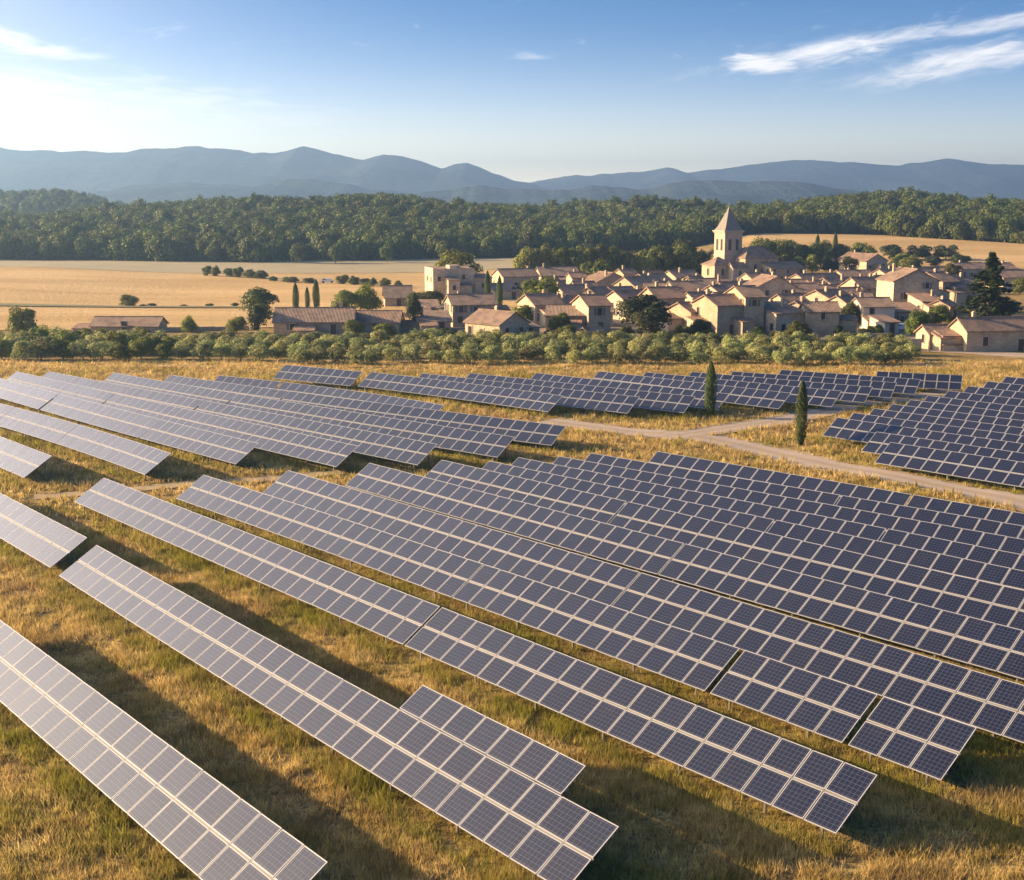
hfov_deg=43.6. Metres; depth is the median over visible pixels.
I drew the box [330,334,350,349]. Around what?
olive tree
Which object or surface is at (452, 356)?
olive tree
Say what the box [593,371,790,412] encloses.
solar table
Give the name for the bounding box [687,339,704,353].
olive tree
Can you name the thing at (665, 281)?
stone house
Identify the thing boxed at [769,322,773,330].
window
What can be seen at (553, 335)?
olive tree
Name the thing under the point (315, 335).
olive tree
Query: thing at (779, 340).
olive tree
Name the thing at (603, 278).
stone house
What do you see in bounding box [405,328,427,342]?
olive tree
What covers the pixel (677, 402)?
solar table
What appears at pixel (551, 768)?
solar table
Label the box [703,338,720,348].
olive tree
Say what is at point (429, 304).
stone house
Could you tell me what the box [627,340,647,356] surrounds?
olive tree
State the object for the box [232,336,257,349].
olive tree
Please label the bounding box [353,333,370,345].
olive tree
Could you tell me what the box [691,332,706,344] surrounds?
olive tree
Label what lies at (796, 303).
stone house
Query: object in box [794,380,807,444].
cypress tree
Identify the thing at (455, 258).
broadleaf tree
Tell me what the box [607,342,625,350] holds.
olive tree
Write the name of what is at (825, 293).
stone house
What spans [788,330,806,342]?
olive tree
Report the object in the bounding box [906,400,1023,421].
solar table
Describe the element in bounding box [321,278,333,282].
parked car
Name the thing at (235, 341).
olive tree
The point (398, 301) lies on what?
door
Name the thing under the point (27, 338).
olive tree
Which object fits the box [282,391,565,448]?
solar table
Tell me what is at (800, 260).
broadleaf tree
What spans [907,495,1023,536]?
solar table
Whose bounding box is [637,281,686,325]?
stone house
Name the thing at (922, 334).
window
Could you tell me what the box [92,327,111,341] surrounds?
olive tree
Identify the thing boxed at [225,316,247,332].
garden bush
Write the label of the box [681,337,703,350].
olive tree
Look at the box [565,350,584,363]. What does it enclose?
olive tree
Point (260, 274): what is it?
hedge bush
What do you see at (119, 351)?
olive tree
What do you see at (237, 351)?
olive tree
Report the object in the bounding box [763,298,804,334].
stone house
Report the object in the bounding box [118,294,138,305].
garden bush
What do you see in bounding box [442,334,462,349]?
olive tree
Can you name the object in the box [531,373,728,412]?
solar table
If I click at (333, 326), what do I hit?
door
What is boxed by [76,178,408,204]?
hills
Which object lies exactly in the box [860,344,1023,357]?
dirt road
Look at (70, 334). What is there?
olive tree
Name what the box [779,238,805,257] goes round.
broadleaf tree
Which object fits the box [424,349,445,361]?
olive tree
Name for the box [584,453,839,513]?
solar table
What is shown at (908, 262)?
broadleaf tree
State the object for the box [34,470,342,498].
gravel track
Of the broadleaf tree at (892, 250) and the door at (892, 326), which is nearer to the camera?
the door at (892, 326)
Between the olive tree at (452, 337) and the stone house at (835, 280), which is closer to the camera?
the olive tree at (452, 337)
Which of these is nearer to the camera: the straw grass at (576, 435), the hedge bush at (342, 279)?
the straw grass at (576, 435)
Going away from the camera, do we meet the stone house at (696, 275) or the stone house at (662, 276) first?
the stone house at (696, 275)
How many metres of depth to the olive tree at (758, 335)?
224.75 m
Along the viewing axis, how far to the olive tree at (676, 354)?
204.41 m
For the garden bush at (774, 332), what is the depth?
241.76 m
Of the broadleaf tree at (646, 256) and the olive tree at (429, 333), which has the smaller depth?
the olive tree at (429, 333)
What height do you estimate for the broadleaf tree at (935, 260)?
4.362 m
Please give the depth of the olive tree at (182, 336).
225.95 m
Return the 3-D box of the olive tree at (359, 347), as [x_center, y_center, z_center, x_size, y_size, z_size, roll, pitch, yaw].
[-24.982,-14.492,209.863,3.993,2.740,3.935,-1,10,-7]
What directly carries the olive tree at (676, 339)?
on the ground at (414, 807)
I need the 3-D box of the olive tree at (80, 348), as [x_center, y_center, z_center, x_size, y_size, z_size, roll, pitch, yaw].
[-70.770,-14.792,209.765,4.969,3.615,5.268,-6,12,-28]
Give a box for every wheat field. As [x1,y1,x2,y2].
[0,259,572,329]
[0,359,1020,367]
[742,234,1023,270]
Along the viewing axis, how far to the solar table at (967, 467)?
117.76 m
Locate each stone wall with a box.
[162,326,248,331]
[834,332,885,337]
[911,339,921,348]
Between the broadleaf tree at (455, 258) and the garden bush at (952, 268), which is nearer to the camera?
the broadleaf tree at (455, 258)
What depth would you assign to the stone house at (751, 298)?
249.04 m
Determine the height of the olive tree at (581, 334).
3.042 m
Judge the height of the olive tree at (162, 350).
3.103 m
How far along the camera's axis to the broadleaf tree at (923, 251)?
508.60 m
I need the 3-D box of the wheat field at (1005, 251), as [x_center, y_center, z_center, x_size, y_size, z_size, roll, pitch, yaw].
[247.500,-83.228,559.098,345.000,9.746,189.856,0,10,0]
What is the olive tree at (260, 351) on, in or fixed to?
on the ground at (414, 807)
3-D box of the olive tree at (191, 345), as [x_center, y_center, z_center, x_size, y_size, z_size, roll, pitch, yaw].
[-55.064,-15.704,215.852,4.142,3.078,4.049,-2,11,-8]
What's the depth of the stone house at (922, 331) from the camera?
225.00 m
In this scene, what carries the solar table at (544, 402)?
on the ground at (414, 807)
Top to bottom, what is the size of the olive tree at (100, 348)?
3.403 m
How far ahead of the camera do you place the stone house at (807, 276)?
372.52 m
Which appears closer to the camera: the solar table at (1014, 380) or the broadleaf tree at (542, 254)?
the solar table at (1014, 380)
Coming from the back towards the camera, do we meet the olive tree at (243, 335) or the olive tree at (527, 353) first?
the olive tree at (243, 335)
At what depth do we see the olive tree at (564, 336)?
226.02 m
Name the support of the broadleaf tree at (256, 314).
on the ground at (414, 807)
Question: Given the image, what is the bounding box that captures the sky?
[0,0,1023,182]
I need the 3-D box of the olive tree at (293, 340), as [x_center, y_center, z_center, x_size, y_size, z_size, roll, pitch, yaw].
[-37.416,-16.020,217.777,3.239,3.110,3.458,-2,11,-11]
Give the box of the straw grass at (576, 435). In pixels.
[0,357,1023,553]
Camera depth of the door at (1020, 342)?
221.75 m
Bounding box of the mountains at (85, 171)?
[0,146,550,193]
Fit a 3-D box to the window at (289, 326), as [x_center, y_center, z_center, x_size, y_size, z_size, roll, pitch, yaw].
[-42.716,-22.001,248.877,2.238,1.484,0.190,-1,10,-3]
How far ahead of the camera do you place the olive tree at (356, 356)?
202.34 m
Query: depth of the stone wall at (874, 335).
242.13 m
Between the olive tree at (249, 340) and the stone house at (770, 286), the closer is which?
the olive tree at (249, 340)
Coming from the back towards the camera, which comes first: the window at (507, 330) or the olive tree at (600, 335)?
the window at (507, 330)
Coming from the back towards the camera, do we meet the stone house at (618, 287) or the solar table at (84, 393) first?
the stone house at (618, 287)
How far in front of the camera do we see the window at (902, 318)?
266.57 m
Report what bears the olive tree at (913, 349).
on the ground at (414, 807)
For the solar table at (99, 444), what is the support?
on the ground at (414, 807)
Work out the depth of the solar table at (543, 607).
72.19 m
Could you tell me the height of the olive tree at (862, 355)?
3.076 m
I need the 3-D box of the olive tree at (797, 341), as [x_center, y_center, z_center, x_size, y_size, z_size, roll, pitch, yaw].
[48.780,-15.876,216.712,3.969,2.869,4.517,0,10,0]
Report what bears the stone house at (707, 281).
on the village ground at (617, 325)
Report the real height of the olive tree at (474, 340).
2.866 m
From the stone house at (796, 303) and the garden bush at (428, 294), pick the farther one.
the garden bush at (428, 294)
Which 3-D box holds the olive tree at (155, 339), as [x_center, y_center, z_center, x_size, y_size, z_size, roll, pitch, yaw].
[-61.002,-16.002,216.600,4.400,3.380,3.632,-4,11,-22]
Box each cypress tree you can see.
[292,282,299,306]
[304,287,310,306]
[312,279,319,306]
[484,270,491,292]
[496,275,502,304]
[704,360,717,416]
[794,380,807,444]
[832,232,837,249]
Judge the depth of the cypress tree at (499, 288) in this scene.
306.20 m
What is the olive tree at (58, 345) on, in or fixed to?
on the ground at (414, 807)
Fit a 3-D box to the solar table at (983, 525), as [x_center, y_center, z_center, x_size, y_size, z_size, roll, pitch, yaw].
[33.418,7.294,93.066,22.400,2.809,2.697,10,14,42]
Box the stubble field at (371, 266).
[0,257,567,272]
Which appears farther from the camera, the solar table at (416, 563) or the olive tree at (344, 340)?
the olive tree at (344, 340)
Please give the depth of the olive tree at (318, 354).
204.25 m
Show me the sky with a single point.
(529, 91)
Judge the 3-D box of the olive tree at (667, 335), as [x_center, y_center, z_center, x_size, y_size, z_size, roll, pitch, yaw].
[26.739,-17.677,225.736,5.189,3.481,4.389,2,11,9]
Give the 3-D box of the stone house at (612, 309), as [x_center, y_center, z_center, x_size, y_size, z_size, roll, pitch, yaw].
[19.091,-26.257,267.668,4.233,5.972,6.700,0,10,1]
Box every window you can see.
[286,323,297,330]
[452,285,456,290]
[455,306,466,312]
[457,316,463,322]
[467,325,472,333]
[470,306,480,312]
[505,327,509,333]
[518,326,523,334]
[594,307,605,315]
[696,306,699,314]
[720,238,722,250]
[721,268,724,275]
[728,239,731,250]
[735,239,738,250]
[749,299,759,306]
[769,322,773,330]
[781,323,785,330]
[782,289,790,292]
[820,310,825,319]
[868,308,874,314]
[897,315,906,321]
[901,292,910,299]
[921,333,924,343]
[922,282,931,288]
[981,336,989,346]
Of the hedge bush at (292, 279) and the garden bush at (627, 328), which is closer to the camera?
the garden bush at (627, 328)
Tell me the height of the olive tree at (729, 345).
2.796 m
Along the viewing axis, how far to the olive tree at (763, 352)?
204.27 m
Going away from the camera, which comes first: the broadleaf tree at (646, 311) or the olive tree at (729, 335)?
the olive tree at (729, 335)
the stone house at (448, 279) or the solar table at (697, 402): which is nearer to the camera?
the solar table at (697, 402)
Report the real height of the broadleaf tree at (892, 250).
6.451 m
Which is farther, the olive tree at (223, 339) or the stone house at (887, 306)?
the stone house at (887, 306)
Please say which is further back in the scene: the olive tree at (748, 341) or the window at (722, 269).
the window at (722, 269)
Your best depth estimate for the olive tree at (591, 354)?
203.20 m
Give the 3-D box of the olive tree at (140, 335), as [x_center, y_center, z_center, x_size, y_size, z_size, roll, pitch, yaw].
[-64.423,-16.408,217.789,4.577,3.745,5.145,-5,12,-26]
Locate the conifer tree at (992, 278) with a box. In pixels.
[953,251,1021,319]
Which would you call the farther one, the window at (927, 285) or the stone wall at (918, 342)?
the window at (927, 285)
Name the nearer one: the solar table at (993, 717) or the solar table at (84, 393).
the solar table at (993, 717)
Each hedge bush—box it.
[201,265,210,275]
[210,265,220,275]
[223,268,234,276]
[232,267,243,276]
[242,269,254,277]
[253,270,268,278]
[266,276,277,280]
[285,276,299,282]
[301,278,314,282]
[335,275,349,283]
[348,276,359,284]
[359,278,369,284]
[367,277,378,285]
[378,278,390,286]
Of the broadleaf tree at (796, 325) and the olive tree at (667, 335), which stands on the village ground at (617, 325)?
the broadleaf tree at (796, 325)
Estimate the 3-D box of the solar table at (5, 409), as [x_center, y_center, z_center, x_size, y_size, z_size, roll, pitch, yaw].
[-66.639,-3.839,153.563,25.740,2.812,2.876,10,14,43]
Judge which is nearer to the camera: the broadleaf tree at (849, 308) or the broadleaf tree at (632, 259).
the broadleaf tree at (849, 308)
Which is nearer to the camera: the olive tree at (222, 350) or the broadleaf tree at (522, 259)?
the olive tree at (222, 350)
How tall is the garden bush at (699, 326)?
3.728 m
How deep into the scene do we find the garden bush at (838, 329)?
244.82 m
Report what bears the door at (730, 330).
in the stone house at (722, 314)
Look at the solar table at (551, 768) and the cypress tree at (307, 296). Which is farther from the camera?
the cypress tree at (307, 296)
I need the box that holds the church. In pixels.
[700,202,779,280]
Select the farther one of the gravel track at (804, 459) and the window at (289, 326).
the window at (289, 326)
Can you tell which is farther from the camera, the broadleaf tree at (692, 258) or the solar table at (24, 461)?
the broadleaf tree at (692, 258)
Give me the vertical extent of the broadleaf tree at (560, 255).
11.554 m
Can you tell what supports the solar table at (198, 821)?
on the ground at (414, 807)
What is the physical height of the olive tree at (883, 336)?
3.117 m
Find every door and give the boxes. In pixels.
[120,321,127,330]
[329,323,336,334]
[396,297,401,305]
[438,320,445,328]
[511,291,515,298]
[597,321,603,327]
[728,323,732,334]
[889,323,895,332]
[1017,338,1023,350]
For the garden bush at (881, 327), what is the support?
on the village ground at (617, 325)
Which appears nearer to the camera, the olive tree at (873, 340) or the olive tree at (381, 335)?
the olive tree at (873, 340)
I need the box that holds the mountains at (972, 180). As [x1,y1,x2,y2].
[531,158,1023,199]
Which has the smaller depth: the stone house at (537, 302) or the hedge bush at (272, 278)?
the stone house at (537, 302)
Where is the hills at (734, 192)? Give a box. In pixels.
[412,180,867,205]
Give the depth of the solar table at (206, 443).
128.67 m
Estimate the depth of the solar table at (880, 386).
168.32 m
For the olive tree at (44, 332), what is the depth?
223.36 m
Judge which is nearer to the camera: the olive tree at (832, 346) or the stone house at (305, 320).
the olive tree at (832, 346)
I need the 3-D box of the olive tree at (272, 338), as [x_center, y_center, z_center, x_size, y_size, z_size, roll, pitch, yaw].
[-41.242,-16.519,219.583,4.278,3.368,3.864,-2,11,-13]
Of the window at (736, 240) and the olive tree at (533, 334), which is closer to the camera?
the olive tree at (533, 334)
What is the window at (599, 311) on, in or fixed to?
in the stone house at (595, 309)
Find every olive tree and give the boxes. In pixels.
[0,330,13,337]
[0,339,12,358]
[2,334,23,348]
[10,340,36,360]
[16,332,37,351]
[18,331,38,350]
[28,324,49,337]
[28,336,52,359]
[34,336,53,345]
[48,325,70,336]
[48,338,76,359]
[54,330,76,351]
[56,332,78,339]
[66,338,94,359]
[67,330,81,337]
[69,335,85,342]
[77,328,93,333]
[78,331,94,339]
[85,331,106,349]
[87,341,111,359]
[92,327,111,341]
[105,330,126,350]
[106,343,132,359]
[109,338,126,345]
[117,329,135,333]
[121,333,144,346]
[122,332,138,346]
[128,335,153,358]
[132,326,151,335]
[146,329,168,339]
[149,336,162,354]
[153,343,171,359]
[162,336,175,349]
[170,335,180,344]
[170,342,191,358]
[173,333,188,340]
[174,338,195,353]
[181,339,197,344]
[185,333,200,339]
[189,342,212,359]
[195,332,218,345]
[195,337,215,352]
[211,341,232,358]
[214,335,234,352]
[216,327,235,338]
[218,335,234,343]
[230,341,249,359]
[231,337,249,349]
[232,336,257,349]
[234,331,251,338]
[247,342,272,360]
[252,329,268,340]
[254,336,271,349]
[263,334,280,346]
[269,345,287,358]
[270,333,286,338]
[270,338,290,356]
[284,337,300,351]
[286,347,310,362]
[287,332,302,338]
[287,340,311,355]
[300,333,312,344]
[306,346,327,362]
[308,331,323,342]
[309,341,328,351]
[313,335,333,346]
[326,346,347,362]
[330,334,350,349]
[331,342,345,356]
[343,330,356,347]
[344,351,364,364]
[348,337,367,346]
[348,343,366,352]
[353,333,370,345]
[361,346,385,363]
[364,343,386,354]
[365,337,381,346]
[370,329,390,342]
[382,338,400,346]
[382,343,395,354]
[382,347,401,361]
[389,334,404,345]
[399,336,417,348]
[400,343,423,361]
[401,341,419,352]
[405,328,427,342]
[415,338,433,346]
[419,341,443,356]
[422,328,438,340]
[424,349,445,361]
[427,335,445,345]
[441,340,459,353]
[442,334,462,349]
[442,347,461,363]
[454,330,475,344]
[458,340,481,353]
[460,345,480,362]
[461,337,482,346]
[473,330,493,337]
[476,333,497,344]
[479,345,501,362]
[480,339,502,354]
[492,329,504,344]
[497,348,520,362]
[499,335,514,350]
[501,340,522,357]
[505,333,518,338]
[513,332,534,342]
[519,339,539,350]
[519,344,540,360]
[522,331,541,340]
[533,337,548,344]
[535,344,549,358]
[539,331,559,344]
[542,344,562,361]
[547,338,567,345]
[555,341,569,357]
[556,329,579,341]
[562,337,578,348]
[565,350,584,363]
[568,340,586,355]
[576,330,592,340]
[582,335,597,348]
[582,345,605,362]
[587,340,606,354]
[589,334,610,340]
[595,336,615,353]
[604,345,626,362]
[607,330,627,342]
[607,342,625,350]
[617,338,631,352]
[623,349,642,362]
[624,333,636,339]
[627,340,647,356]
[630,336,652,351]
[641,331,656,343]
[642,344,667,362]
[646,341,667,352]
[651,330,676,345]
[651,336,670,349]
[666,343,683,358]
[666,346,689,361]
[670,335,685,349]
[673,333,692,343]
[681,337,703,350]
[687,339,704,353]
[687,349,711,363]
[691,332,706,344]
[700,332,723,343]
[702,342,719,356]
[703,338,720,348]
[709,347,731,362]
[721,333,736,340]
[721,334,739,348]
[722,341,744,355]
[728,347,748,361]
[736,331,755,341]
[737,336,754,349]
[744,341,762,357]
[746,345,772,361]
[752,333,772,341]
[754,334,772,346]
[761,342,782,357]
[770,348,793,364]
[771,331,789,340]
[772,336,790,346]
[775,343,796,354]
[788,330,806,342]
[789,338,809,346]
[792,340,811,354]
[792,347,817,362]
[803,332,823,342]
[804,339,824,352]
[814,349,836,363]
[823,335,839,344]
[823,341,842,357]
[830,346,854,363]
[835,332,853,345]
[846,335,864,346]
[847,344,860,354]
[852,346,871,363]
[856,333,873,345]
[860,337,880,347]
[862,341,883,359]
[872,333,892,341]
[873,348,898,362]
[879,337,895,349]
[880,342,897,353]
[892,345,913,363]
[893,334,908,344]
[895,338,915,348]
[899,341,922,357]
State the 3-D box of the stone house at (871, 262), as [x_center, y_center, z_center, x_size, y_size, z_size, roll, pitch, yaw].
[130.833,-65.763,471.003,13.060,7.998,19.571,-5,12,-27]
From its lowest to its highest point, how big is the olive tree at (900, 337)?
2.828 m
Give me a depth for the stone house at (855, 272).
395.95 m
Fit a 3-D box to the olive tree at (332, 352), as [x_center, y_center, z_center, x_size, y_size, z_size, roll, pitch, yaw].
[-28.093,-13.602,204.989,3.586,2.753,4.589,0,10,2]
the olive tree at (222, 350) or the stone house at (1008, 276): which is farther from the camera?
the stone house at (1008, 276)
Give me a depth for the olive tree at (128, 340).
215.80 m
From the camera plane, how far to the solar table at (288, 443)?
126.90 m
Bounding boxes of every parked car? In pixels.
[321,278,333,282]
[899,323,906,328]
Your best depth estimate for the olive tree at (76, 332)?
224.10 m
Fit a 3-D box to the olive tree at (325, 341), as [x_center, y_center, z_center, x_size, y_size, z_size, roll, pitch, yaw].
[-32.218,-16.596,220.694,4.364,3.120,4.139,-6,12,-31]
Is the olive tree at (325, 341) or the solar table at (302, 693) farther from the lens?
the olive tree at (325, 341)
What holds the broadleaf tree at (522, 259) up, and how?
on the ground at (414, 807)
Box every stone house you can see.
[71,316,168,331]
[272,302,356,334]
[354,310,418,332]
[382,285,412,305]
[415,306,452,332]
[418,299,440,309]
[425,265,492,297]
[442,291,510,326]
[462,305,531,334]
[490,282,523,298]
[491,266,539,289]
[515,289,564,325]
[527,319,541,335]
[535,263,578,283]
[544,305,586,330]
[545,275,564,283]
[555,282,584,297]
[557,292,573,304]
[565,269,587,283]
[570,278,597,286]
[570,290,612,331]
[575,283,611,295]
[576,325,607,338]
[580,270,622,286]
[606,286,643,320]
[607,283,634,290]
[610,303,613,326]
[612,273,662,288]
[614,265,637,275]
[636,271,671,280]
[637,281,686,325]
[641,264,678,272]
[643,279,664,288]
[658,278,680,283]
[659,298,696,330]
[665,267,699,279]
[665,278,706,291]
[681,273,703,280]
[685,274,729,285]
[685,288,712,300]
[686,289,756,335]
[701,281,729,291]
[715,278,747,287]
[724,281,766,326]
[736,269,770,279]
[743,272,797,298]
[761,259,804,278]
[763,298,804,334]
[770,290,808,303]
[784,276,805,282]
[788,270,824,280]
[789,296,805,307]
[790,280,821,294]
[798,298,858,334]
[804,286,854,300]
[806,277,826,283]
[818,280,839,288]
[819,274,849,283]
[821,269,840,276]
[826,290,853,312]
[835,267,870,275]
[837,250,888,271]
[837,274,879,296]
[837,282,865,293]
[850,288,873,296]
[851,292,896,328]
[867,314,901,332]
[869,265,891,275]
[875,263,950,301]
[894,302,923,322]
[906,290,940,316]
[912,265,942,271]
[913,323,962,350]
[925,268,969,306]
[929,296,960,316]
[931,311,1023,351]
[950,260,986,278]
[950,272,979,307]
[982,260,1023,271]
[986,267,1023,289]
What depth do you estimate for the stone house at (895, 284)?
298.21 m
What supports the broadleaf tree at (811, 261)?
on the ground at (414, 807)
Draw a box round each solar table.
[0,378,58,412]
[0,403,14,417]
[0,407,78,443]
[0,436,51,482]
[0,493,86,567]
[0,620,327,879]
[6,372,114,403]
[38,371,203,409]
[40,394,160,440]
[55,425,170,480]
[59,545,618,879]
[74,478,439,644]
[102,394,245,435]
[103,373,236,405]
[140,420,258,466]
[165,375,287,400]
[176,475,483,598]
[194,401,437,470]
[214,375,280,396]
[227,394,514,461]
[231,422,357,471]
[263,470,639,604]
[273,365,361,389]
[277,382,443,417]
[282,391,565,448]
[345,463,683,574]
[358,372,562,414]
[400,685,585,798]
[405,607,877,837]
[419,373,639,415]
[425,460,626,522]
[452,564,739,696]
[466,373,694,415]
[471,461,773,540]
[511,457,885,550]
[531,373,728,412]
[552,456,1023,567]
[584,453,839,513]
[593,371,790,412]
[609,502,1023,630]
[612,572,1023,742]
[643,372,841,408]
[648,451,911,513]
[658,544,1023,682]
[689,372,872,404]
[710,650,877,742]
[731,371,896,400]
[767,520,1023,607]
[779,370,920,398]
[822,417,1023,453]
[836,495,1023,553]
[843,413,1023,449]
[848,696,976,784]
[862,432,1023,471]
[869,408,1023,438]
[875,442,1023,489]
[876,371,962,392]
[880,529,1023,583]
[888,404,1023,429]
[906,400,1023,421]
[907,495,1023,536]
[924,395,1023,416]
[944,391,1023,411]
[964,386,1023,398]
[983,381,1023,397]
[1002,376,1023,387]
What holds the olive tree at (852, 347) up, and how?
on the ground at (414, 807)
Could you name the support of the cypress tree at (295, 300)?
on the ground at (414, 807)
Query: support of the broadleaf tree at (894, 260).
on the ground at (414, 807)
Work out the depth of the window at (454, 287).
340.54 m
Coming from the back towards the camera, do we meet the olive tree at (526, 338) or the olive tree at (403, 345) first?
the olive tree at (526, 338)
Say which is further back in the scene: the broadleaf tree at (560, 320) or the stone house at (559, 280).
the stone house at (559, 280)
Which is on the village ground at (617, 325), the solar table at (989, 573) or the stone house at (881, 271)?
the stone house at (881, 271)
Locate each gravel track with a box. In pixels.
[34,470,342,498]
[539,417,1023,511]
[650,389,957,439]
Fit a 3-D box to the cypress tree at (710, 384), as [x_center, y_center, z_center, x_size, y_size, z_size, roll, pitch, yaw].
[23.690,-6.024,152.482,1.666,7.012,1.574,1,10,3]
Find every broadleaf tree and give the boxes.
[5,305,39,333]
[239,286,279,322]
[246,305,267,330]
[329,289,357,306]
[354,282,383,309]
[405,291,421,320]
[433,248,483,272]
[511,246,540,268]
[511,303,533,320]
[515,276,560,300]
[531,242,555,266]
[545,247,569,265]
[547,312,570,331]
[566,244,588,271]
[579,259,609,275]
[582,245,595,262]
[592,243,612,268]
[602,246,629,271]
[613,294,674,335]
[621,250,644,271]
[637,246,662,272]
[650,245,679,270]
[668,242,689,269]
[671,238,696,250]
[678,247,708,273]
[694,249,713,274]
[750,237,776,253]
[770,239,793,258]
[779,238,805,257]
[779,253,791,260]
[782,320,813,337]
[791,256,805,264]
[797,245,814,266]
[804,254,819,272]
[810,239,835,266]
[821,256,839,271]
[832,244,851,257]
[839,255,859,269]
[839,301,860,321]
[850,242,877,252]
[879,244,904,259]
[887,257,901,267]
[895,252,909,261]
[897,254,922,267]
[903,308,931,334]
[905,245,932,258]
[923,313,935,323]
[924,256,943,265]
[929,304,951,323]
[932,244,959,258]
[948,253,972,262]
[996,296,1023,315]
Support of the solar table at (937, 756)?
on the ground at (414, 807)
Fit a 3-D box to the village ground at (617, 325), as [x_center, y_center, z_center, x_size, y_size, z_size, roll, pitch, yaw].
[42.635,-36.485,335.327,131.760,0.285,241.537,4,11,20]
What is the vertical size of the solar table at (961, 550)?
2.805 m
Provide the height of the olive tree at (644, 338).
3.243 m
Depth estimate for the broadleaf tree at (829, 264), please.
458.42 m
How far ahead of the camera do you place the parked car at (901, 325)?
256.66 m
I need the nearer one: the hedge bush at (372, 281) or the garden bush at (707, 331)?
the garden bush at (707, 331)
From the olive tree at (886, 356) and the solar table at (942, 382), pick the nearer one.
the solar table at (942, 382)
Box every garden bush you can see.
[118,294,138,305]
[180,315,199,331]
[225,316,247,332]
[342,318,364,333]
[372,322,398,336]
[404,290,443,304]
[438,327,469,337]
[555,324,575,336]
[592,331,607,337]
[621,326,634,333]
[684,326,694,334]
[689,319,711,335]
[702,329,712,333]
[751,326,766,333]
[752,330,765,336]
[770,330,782,337]
[833,325,842,333]
[857,327,876,332]
[867,326,881,332]
[876,324,884,332]
[885,332,894,338]
[943,262,962,273]
[944,312,953,322]
[1011,277,1023,293]
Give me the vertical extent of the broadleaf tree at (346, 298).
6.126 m
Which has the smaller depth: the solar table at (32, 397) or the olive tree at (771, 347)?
the solar table at (32, 397)
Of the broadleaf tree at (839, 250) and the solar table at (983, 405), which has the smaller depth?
the solar table at (983, 405)
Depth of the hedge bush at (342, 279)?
411.72 m
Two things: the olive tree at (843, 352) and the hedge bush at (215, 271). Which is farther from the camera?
the hedge bush at (215, 271)
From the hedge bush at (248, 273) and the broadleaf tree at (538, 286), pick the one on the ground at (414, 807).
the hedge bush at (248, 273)
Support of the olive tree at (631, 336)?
on the ground at (414, 807)
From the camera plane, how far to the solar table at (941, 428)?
133.46 m
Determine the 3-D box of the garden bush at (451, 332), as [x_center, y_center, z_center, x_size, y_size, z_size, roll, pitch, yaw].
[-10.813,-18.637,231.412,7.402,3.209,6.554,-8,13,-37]
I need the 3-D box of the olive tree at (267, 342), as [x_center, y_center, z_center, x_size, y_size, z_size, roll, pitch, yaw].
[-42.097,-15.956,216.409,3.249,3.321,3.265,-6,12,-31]
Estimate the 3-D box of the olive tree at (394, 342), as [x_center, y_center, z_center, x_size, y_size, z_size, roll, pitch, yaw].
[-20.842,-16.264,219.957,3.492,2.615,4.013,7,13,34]
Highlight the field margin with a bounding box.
[0,303,241,306]
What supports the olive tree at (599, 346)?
on the ground at (414, 807)
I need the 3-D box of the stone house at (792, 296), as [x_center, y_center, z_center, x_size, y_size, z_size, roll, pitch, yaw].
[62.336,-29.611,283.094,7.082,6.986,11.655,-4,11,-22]
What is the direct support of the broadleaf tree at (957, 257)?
on the ground at (414, 807)
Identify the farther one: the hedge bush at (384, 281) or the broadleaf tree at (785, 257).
the broadleaf tree at (785, 257)
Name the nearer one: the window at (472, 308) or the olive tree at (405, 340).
the olive tree at (405, 340)
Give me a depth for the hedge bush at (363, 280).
401.10 m
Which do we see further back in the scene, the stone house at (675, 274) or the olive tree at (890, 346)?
the stone house at (675, 274)
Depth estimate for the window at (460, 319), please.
264.24 m
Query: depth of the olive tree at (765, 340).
219.26 m
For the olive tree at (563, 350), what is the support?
on the ground at (414, 807)
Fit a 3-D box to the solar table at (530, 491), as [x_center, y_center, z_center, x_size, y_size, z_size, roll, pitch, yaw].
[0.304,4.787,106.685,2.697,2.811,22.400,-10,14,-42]
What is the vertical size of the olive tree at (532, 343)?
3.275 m
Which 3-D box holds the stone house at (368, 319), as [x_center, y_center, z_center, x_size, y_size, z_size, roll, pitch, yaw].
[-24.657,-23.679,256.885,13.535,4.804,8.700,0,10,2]
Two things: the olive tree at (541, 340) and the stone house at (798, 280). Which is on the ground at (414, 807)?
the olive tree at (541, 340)
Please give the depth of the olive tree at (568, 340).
217.27 m
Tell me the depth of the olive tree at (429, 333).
226.72 m
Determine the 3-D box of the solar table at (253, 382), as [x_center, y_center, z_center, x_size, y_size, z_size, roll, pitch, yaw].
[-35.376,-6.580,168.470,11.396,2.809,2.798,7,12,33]
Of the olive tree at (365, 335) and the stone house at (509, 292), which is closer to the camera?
the olive tree at (365, 335)
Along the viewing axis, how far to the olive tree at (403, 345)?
211.89 m
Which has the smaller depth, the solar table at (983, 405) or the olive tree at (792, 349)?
the solar table at (983, 405)
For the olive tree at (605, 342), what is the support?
on the ground at (414, 807)
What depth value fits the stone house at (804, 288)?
317.37 m
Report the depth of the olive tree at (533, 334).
224.04 m
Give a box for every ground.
[0,231,1023,879]
[420,317,931,345]
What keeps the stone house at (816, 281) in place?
on the village ground at (617, 325)
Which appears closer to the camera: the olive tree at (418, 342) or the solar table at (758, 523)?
the solar table at (758, 523)

